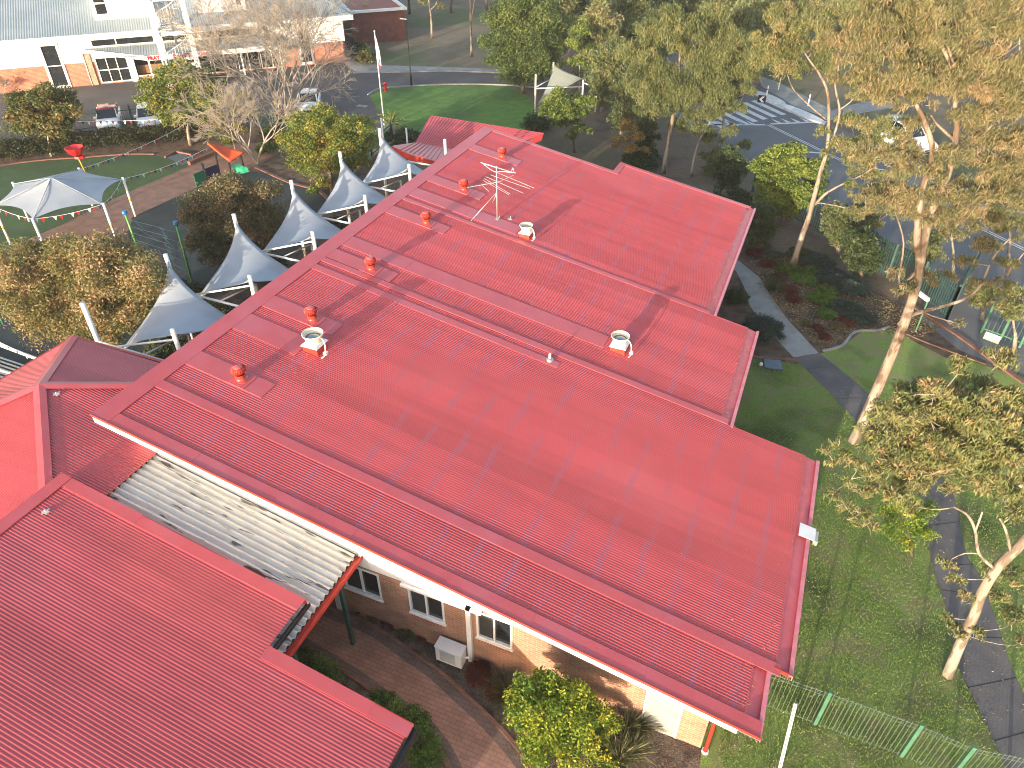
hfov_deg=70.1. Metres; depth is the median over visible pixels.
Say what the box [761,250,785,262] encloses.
bedding plant
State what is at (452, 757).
path border
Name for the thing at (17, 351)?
bunting
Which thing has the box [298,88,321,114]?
parked car
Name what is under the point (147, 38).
high window
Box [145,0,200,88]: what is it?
stair tower
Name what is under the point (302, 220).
shade sail
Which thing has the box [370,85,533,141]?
lawn island
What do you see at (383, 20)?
brick building
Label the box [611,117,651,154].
bottlebrush tree
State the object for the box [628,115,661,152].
background tree
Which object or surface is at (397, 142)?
shrub
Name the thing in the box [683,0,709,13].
background tree
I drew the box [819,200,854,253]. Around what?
background tree
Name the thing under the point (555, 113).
paperbark tree
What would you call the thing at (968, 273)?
gate
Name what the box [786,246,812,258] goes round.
bedding plant
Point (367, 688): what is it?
path edging
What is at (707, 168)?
gum tree
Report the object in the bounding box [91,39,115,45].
high window
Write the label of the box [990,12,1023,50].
roadside tree
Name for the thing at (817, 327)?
bedding plant
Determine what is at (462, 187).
turbine vent
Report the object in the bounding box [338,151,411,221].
sail frame
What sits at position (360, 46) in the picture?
shrub
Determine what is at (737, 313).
garden bed
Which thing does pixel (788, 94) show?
footpath
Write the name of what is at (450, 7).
forest tree
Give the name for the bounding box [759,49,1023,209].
verge
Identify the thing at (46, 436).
school building
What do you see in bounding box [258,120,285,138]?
shrub
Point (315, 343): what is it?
exhaust fan
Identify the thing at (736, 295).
shrub
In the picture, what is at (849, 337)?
concrete edging
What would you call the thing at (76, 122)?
bunting
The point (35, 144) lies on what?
hedge
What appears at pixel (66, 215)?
bunting
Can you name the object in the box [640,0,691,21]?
background tree
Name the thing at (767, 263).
bedding plant
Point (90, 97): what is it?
car park
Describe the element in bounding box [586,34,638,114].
background tree
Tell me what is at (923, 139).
parked car
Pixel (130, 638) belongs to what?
school building
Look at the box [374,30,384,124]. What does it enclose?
flagpole
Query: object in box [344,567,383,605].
window
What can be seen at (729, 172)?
background tree
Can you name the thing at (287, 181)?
bed edging
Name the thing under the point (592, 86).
background tree
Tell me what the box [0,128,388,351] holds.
play bed
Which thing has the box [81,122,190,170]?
bunting
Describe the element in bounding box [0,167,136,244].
shade canopy
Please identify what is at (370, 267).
turbine vent
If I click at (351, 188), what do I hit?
shade sail
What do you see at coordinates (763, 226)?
shrub
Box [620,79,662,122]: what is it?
background tree
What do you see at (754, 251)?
bedding plant
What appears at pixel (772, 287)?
strappy grass
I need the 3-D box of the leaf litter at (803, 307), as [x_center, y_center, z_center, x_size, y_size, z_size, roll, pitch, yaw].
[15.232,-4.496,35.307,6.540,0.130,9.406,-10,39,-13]
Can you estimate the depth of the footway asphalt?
20.83 m
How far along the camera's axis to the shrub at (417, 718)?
17.38 m
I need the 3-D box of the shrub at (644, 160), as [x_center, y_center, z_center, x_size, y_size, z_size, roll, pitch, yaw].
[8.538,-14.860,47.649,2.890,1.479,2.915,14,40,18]
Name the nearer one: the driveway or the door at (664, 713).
the door at (664, 713)
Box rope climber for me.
[118,210,192,281]
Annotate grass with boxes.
[479,665,530,714]
[586,720,652,767]
[607,703,658,761]
[611,720,659,767]
[619,709,663,749]
[758,273,786,293]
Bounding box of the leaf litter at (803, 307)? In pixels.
[747,254,939,348]
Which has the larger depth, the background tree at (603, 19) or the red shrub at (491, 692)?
the background tree at (603, 19)
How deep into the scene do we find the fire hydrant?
61.32 m
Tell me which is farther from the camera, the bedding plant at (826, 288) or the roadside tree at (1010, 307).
the bedding plant at (826, 288)
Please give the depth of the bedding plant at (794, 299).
34.48 m
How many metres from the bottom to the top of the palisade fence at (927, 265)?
1.850 m
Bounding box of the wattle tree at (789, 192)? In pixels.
[746,140,833,225]
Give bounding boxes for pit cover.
[167,154,191,164]
[764,359,782,370]
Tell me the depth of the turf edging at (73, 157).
49.33 m
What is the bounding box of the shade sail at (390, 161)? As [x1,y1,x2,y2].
[363,134,422,184]
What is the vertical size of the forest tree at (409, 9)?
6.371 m
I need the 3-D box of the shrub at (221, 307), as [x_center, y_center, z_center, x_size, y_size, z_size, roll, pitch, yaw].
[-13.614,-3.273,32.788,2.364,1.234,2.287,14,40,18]
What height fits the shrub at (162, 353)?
1.183 m
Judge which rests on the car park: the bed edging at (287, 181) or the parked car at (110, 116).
the parked car at (110, 116)
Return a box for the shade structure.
[534,62,596,113]
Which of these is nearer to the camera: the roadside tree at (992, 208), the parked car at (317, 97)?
the roadside tree at (992, 208)
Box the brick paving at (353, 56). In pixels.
[344,40,359,61]
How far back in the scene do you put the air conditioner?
19.36 m
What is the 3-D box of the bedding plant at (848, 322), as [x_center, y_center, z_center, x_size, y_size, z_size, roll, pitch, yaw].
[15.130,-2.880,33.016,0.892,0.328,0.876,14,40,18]
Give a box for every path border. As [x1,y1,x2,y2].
[302,638,461,767]
[323,609,528,767]
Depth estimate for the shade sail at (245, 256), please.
29.66 m
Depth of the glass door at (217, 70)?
65.82 m
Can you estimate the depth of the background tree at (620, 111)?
50.97 m
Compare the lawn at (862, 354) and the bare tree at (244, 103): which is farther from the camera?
the bare tree at (244, 103)
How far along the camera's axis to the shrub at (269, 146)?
49.54 m
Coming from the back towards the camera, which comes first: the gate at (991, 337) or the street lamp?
the street lamp
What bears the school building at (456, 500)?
on the lawn at (862, 354)
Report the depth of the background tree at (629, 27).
62.19 m
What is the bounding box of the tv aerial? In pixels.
[467,162,532,221]
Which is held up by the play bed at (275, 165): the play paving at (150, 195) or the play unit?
the play paving at (150, 195)
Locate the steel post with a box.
[778,702,796,767]
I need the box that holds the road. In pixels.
[663,49,1023,308]
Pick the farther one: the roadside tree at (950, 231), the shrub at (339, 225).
the shrub at (339, 225)
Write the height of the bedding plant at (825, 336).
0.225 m
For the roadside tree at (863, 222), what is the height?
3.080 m
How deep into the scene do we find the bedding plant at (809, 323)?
32.87 m
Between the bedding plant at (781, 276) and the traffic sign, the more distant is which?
the traffic sign
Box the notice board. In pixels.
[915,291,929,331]
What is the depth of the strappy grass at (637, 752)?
17.50 m
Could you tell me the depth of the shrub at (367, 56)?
67.94 m
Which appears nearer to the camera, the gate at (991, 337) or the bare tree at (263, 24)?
the gate at (991, 337)
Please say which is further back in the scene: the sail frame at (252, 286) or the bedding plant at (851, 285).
the bedding plant at (851, 285)
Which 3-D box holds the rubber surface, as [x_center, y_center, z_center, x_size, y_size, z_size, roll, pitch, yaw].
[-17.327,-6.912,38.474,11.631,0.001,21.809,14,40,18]
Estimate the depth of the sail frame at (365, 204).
33.40 m
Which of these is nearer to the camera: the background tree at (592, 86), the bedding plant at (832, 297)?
the bedding plant at (832, 297)
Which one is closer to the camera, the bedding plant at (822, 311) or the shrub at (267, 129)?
the bedding plant at (822, 311)
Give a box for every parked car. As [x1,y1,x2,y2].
[93,103,123,129]
[134,102,161,126]
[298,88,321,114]
[871,114,938,151]
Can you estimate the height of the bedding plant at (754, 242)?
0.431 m
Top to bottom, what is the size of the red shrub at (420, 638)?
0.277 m
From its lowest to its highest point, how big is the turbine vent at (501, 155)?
0.552 m
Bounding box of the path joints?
[806,366,1023,740]
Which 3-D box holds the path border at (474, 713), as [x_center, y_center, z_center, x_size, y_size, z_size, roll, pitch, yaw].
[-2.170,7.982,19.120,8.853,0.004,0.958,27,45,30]
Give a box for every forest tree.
[408,0,410,13]
[449,0,452,12]
[485,0,487,10]
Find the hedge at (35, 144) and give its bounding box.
[0,121,224,160]
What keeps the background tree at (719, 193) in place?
on the ground at (596, 148)
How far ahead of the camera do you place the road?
47.35 m
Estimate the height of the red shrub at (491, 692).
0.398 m
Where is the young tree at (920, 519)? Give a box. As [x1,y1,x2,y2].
[874,490,942,557]
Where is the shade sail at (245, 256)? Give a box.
[201,221,288,295]
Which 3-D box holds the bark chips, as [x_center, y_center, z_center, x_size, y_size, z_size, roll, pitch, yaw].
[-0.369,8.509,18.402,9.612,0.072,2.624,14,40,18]
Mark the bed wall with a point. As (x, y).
(200, 158)
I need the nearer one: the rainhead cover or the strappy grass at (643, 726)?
the strappy grass at (643, 726)
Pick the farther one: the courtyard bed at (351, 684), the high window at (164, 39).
the high window at (164, 39)
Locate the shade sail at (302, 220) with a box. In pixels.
[264,187,340,252]
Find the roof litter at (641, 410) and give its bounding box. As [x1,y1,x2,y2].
[227,144,802,717]
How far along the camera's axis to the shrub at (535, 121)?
52.91 m
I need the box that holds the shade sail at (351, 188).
[317,158,385,215]
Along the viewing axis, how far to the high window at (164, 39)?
63.17 m
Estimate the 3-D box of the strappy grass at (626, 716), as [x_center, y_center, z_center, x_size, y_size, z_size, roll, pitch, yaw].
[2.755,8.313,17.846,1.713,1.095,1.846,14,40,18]
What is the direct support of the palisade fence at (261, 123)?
on the car park
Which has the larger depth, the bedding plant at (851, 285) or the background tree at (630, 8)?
the background tree at (630, 8)
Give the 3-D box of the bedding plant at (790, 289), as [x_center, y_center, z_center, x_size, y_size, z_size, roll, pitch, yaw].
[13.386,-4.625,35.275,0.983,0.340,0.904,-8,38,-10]
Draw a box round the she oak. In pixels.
[477,0,575,93]
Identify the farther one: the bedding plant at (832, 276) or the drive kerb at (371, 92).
the drive kerb at (371, 92)
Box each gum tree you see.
[417,0,447,38]
[469,0,474,56]
[612,0,768,173]
[690,122,752,176]
[747,0,914,264]
[809,0,1023,445]
[814,344,1023,679]
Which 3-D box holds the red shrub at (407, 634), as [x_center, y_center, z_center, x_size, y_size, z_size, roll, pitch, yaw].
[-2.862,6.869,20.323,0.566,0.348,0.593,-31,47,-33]
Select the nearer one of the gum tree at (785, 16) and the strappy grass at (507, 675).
the strappy grass at (507, 675)
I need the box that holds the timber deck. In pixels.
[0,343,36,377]
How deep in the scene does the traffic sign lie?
57.12 m
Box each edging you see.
[0,153,154,166]
[164,150,192,157]
[255,166,327,199]
[299,643,450,767]
[327,606,533,767]
[753,355,796,360]
[822,326,890,351]
[891,326,985,364]
[915,305,1023,383]
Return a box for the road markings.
[669,76,1023,249]
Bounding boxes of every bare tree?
[148,0,359,118]
[167,65,312,163]
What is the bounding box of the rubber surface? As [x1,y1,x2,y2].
[0,171,328,368]
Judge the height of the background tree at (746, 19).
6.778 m
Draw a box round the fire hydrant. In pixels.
[382,82,387,91]
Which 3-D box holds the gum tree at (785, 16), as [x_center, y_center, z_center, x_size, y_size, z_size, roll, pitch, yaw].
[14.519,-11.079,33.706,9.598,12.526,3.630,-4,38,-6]
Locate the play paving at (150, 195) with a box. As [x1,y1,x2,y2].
[2,143,284,272]
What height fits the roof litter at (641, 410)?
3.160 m
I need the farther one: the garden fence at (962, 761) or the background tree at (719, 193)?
the background tree at (719, 193)
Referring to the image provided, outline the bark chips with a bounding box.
[387,631,695,767]
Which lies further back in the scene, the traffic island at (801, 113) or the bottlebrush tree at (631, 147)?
the traffic island at (801, 113)
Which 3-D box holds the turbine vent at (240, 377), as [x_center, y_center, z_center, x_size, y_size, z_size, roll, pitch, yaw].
[-7.682,-0.283,20.572,0.605,0.552,0.605,14,40,18]
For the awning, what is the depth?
18.86 m
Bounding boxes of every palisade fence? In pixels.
[0,100,295,139]
[331,120,392,186]
[751,171,961,319]
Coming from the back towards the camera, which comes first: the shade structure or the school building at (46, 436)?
the shade structure
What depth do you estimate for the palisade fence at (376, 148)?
49.59 m
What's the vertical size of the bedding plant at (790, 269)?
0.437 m
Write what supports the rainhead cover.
on the school building at (456, 500)
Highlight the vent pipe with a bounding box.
[546,353,553,361]
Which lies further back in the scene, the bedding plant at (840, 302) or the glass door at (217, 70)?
the glass door at (217, 70)
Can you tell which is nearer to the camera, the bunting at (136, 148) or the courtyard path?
the courtyard path
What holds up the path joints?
on the footway asphalt
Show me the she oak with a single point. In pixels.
(522, 57)
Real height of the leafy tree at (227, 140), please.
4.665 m
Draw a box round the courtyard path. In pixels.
[306,615,529,767]
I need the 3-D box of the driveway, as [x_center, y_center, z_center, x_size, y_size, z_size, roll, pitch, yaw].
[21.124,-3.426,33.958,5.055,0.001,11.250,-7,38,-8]
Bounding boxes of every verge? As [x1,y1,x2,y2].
[367,0,545,68]
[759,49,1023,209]
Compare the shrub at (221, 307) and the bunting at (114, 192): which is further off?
the bunting at (114, 192)
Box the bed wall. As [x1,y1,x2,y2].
[187,150,217,164]
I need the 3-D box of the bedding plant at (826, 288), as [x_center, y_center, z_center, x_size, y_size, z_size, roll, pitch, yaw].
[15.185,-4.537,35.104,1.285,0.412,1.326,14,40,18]
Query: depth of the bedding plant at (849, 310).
33.37 m
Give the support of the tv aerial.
on the school building at (456, 500)
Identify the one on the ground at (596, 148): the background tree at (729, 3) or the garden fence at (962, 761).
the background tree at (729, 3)
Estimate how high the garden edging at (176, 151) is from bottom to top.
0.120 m
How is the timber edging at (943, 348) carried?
on the garden bed at (737, 313)
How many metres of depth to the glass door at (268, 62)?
66.93 m
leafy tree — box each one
[199,89,251,158]
[273,101,379,195]
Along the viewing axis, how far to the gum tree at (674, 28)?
42.92 m
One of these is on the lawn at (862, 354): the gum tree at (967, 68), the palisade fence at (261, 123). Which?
the gum tree at (967, 68)
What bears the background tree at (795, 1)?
on the verge at (809, 84)
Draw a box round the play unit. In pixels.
[193,143,248,190]
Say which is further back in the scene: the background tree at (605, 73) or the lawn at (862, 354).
the background tree at (605, 73)
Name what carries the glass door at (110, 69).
in the hall
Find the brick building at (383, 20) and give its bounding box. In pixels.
[340,0,406,43]
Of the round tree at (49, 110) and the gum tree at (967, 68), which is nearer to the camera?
the gum tree at (967, 68)
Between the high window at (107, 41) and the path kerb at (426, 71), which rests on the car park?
the path kerb at (426, 71)
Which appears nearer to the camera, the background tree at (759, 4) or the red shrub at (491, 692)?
the red shrub at (491, 692)
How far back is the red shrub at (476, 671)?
19.16 m
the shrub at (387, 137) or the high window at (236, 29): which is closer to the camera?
the shrub at (387, 137)
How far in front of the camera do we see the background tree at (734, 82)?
50.08 m
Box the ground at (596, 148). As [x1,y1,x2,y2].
[0,0,1023,378]
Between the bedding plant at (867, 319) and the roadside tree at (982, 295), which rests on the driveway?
the roadside tree at (982, 295)
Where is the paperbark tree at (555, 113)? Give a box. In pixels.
[537,85,600,152]
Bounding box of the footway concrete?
[734,260,817,356]
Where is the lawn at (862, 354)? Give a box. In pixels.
[699,328,1023,767]
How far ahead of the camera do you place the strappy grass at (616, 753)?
17.33 m
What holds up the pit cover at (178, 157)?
on the play bed at (275, 165)
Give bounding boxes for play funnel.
[64,144,85,171]
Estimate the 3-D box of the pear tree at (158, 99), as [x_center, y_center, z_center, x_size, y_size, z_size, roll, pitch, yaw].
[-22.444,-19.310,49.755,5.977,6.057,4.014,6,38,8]
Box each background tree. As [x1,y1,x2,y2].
[556,0,583,19]
[564,0,597,38]
[574,3,623,64]
[582,62,613,111]
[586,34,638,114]
[588,0,626,66]
[603,79,637,136]
[612,0,657,39]
[616,12,669,63]
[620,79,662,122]
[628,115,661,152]
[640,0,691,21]
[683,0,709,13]
[683,0,747,21]
[704,41,745,137]
[705,142,748,191]
[713,189,733,199]
[717,4,772,83]
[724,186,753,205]
[734,0,790,73]
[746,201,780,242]
[778,0,817,18]
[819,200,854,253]
[837,226,888,280]
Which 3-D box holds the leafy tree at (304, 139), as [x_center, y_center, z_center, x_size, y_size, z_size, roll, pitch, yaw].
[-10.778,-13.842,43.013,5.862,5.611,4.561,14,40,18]
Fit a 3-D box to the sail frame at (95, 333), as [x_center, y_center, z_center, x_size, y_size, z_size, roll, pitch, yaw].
[-12.410,-0.824,26.425,4.060,5.080,2.145,14,40,18]
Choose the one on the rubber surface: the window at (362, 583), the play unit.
the play unit
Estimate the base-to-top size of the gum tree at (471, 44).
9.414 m
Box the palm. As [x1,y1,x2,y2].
[375,109,407,137]
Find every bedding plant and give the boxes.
[745,247,763,257]
[748,238,772,248]
[758,259,777,268]
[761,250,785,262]
[769,273,786,281]
[775,262,802,275]
[779,284,799,293]
[785,294,802,303]
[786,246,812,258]
[790,271,816,285]
[798,251,837,268]
[801,265,819,274]
[801,319,814,326]
[805,290,829,306]
[812,323,824,332]
[814,283,840,295]
[815,266,850,285]
[815,306,837,319]
[818,331,832,341]
[823,294,840,307]
[824,298,850,313]
[827,320,848,331]
[832,300,866,320]
[836,276,873,296]
[838,316,855,327]
[855,312,878,327]
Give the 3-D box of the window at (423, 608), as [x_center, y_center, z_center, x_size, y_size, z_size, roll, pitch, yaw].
[-2.236,5.888,19.219,1.110,1.370,0.130,14,40,18]
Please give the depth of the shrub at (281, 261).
36.28 m
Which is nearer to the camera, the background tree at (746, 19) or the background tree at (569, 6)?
the background tree at (746, 19)
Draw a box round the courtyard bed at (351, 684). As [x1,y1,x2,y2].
[331,604,701,767]
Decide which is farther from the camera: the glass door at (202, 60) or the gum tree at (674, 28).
the glass door at (202, 60)
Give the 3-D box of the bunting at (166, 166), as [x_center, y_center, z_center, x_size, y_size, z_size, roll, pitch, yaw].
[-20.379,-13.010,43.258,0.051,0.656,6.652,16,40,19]
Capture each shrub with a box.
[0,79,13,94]
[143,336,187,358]
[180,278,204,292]
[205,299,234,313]
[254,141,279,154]
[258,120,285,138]
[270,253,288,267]
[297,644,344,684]
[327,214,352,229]
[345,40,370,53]
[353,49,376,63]
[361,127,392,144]
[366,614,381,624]
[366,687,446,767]
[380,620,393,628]
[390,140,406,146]
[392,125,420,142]
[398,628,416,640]
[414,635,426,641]
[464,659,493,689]
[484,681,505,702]
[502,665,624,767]
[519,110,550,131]
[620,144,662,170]
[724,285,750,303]
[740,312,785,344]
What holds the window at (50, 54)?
in the hall
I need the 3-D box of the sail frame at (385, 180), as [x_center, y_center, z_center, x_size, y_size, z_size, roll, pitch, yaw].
[-5.279,-11.161,39.863,4.060,5.080,0.170,14,40,18]
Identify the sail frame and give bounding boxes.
[79,302,191,359]
[163,253,257,338]
[232,213,316,293]
[289,180,367,256]
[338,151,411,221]
[378,128,446,196]
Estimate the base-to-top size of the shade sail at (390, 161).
2.273 m
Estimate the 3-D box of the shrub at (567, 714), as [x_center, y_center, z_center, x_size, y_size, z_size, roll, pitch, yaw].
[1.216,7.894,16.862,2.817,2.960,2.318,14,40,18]
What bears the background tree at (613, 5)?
on the ground at (596, 148)
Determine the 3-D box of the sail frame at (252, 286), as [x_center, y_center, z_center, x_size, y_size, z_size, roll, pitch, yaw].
[-10.921,-2.982,29.231,4.060,5.080,2.145,14,40,18]
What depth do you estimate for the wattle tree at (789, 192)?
39.15 m
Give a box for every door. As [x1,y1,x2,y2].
[94,56,132,82]
[189,56,212,72]
[213,54,236,71]
[237,52,260,70]
[259,50,282,67]
[641,691,683,737]
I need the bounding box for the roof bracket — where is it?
[41,508,49,514]
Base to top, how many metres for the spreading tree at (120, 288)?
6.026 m
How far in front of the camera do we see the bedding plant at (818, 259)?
37.04 m
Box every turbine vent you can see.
[225,364,256,389]
[299,306,325,326]
[359,256,382,275]
[416,211,436,228]
[455,179,472,194]
[494,147,509,161]
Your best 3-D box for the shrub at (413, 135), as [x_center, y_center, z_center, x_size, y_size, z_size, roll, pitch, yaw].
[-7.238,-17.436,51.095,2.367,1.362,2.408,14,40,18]
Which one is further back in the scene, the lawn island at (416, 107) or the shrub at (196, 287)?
the lawn island at (416, 107)
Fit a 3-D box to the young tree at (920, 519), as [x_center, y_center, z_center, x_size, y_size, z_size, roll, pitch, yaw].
[11.776,4.345,21.805,2.130,2.648,1.615,-2,38,-2]
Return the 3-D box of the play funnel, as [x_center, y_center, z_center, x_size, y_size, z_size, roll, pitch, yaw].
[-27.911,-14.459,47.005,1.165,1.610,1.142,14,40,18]
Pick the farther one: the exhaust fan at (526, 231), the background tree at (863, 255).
the background tree at (863, 255)
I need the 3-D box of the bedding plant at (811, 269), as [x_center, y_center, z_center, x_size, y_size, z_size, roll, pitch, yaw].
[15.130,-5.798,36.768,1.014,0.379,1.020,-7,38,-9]
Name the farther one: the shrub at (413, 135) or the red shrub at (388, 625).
the shrub at (413, 135)
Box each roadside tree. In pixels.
[820,0,856,21]
[841,200,884,235]
[905,227,950,281]
[935,202,970,275]
[963,278,1003,320]
[981,196,1023,275]
[986,279,1023,349]
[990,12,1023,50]
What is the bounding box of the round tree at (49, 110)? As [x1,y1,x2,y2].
[0,81,84,156]
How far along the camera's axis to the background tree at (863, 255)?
34.81 m
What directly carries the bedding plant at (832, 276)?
on the garden bed at (737, 313)
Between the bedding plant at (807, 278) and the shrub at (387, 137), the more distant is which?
the shrub at (387, 137)
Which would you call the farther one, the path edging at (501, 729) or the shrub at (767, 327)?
the shrub at (767, 327)
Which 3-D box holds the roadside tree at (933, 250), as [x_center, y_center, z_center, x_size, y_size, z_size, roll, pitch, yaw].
[19.858,-6.134,35.252,2.347,2.881,1.833,-10,39,-13]
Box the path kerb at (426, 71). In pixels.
[353,70,499,72]
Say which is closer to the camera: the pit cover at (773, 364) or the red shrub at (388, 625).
the red shrub at (388, 625)
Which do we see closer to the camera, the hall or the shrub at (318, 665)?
the shrub at (318, 665)
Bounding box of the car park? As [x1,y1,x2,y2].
[0,62,549,135]
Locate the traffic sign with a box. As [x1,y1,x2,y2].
[757,95,766,109]
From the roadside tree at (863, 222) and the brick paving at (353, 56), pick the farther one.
the brick paving at (353, 56)
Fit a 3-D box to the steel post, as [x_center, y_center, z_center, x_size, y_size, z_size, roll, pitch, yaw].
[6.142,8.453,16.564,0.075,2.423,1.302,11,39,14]
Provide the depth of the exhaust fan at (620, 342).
24.55 m
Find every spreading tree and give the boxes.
[0,226,179,353]
[172,167,290,271]
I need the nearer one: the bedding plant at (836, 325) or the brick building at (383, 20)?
the bedding plant at (836, 325)
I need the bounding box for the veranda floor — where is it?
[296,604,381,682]
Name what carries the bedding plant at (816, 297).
on the garden bed at (737, 313)
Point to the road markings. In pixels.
(719, 124)
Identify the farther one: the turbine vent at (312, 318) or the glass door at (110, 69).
the glass door at (110, 69)
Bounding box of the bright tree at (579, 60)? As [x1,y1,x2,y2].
[561,16,598,93]
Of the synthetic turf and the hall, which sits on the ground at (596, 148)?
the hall
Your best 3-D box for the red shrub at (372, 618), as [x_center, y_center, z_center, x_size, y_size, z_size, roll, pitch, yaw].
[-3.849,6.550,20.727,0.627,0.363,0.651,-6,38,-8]
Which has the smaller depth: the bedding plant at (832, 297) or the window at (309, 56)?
the bedding plant at (832, 297)
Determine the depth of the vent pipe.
23.64 m
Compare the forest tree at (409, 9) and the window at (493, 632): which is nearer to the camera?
the window at (493, 632)
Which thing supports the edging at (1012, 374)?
on the ground at (596, 148)
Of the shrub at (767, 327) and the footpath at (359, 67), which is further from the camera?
the footpath at (359, 67)
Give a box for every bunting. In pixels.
[0,342,34,358]
[34,204,101,221]
[75,120,179,124]
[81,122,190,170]
[104,179,121,203]
[124,147,208,180]
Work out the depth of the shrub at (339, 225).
40.10 m
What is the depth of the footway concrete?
34.01 m
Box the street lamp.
[400,18,411,84]
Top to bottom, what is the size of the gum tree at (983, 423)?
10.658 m
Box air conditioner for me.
[434,636,470,670]
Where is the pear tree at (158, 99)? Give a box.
[130,56,226,145]
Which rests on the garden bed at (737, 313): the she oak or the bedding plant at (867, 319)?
the bedding plant at (867, 319)
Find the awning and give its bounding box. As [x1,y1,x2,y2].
[108,453,362,660]
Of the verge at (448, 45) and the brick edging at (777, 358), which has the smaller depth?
the brick edging at (777, 358)
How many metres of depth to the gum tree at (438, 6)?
75.01 m
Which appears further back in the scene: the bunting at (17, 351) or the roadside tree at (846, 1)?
the roadside tree at (846, 1)
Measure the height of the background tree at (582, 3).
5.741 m
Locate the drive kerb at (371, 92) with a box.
[367,83,543,94]
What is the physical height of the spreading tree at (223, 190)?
5.811 m
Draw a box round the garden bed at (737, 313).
[717,246,971,364]
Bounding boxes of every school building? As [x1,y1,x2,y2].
[0,336,162,519]
[0,472,418,767]
[90,126,819,754]
[380,115,543,163]
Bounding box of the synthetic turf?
[0,155,186,248]
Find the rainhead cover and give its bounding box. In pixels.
[799,523,818,545]
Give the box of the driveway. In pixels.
[922,261,1023,373]
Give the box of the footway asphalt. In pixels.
[796,353,1023,767]
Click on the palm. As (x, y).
(390, 119)
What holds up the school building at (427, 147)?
on the ground at (596, 148)
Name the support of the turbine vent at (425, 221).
on the school building at (456, 500)
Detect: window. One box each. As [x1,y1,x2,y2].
[36,43,71,87]
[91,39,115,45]
[116,36,153,43]
[162,33,196,40]
[200,29,249,37]
[296,27,314,64]
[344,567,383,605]
[407,589,446,629]
[475,613,513,654]
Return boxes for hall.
[0,0,352,93]
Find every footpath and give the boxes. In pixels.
[344,61,550,73]
[760,77,920,119]
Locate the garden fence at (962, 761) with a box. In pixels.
[767,673,1023,767]
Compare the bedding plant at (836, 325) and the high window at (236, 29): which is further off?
the high window at (236, 29)
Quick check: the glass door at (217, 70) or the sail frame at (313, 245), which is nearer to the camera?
the sail frame at (313, 245)
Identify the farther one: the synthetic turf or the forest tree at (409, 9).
the forest tree at (409, 9)
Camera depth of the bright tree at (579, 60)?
58.48 m
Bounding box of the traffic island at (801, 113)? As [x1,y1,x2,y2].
[754,91,825,124]
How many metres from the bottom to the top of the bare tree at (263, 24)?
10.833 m
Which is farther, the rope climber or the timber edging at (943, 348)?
the rope climber
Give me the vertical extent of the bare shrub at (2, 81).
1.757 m
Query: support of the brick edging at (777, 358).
on the garden bed at (737, 313)
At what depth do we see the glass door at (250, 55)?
66.29 m
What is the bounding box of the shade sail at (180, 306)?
[124,262,225,347]
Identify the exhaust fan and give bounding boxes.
[301,327,327,358]
[518,222,535,240]
[609,330,632,357]
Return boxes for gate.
[945,242,985,318]
[979,300,1023,347]
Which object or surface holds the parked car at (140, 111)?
on the car park
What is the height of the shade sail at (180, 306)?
2.273 m
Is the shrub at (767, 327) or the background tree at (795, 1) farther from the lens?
the background tree at (795, 1)

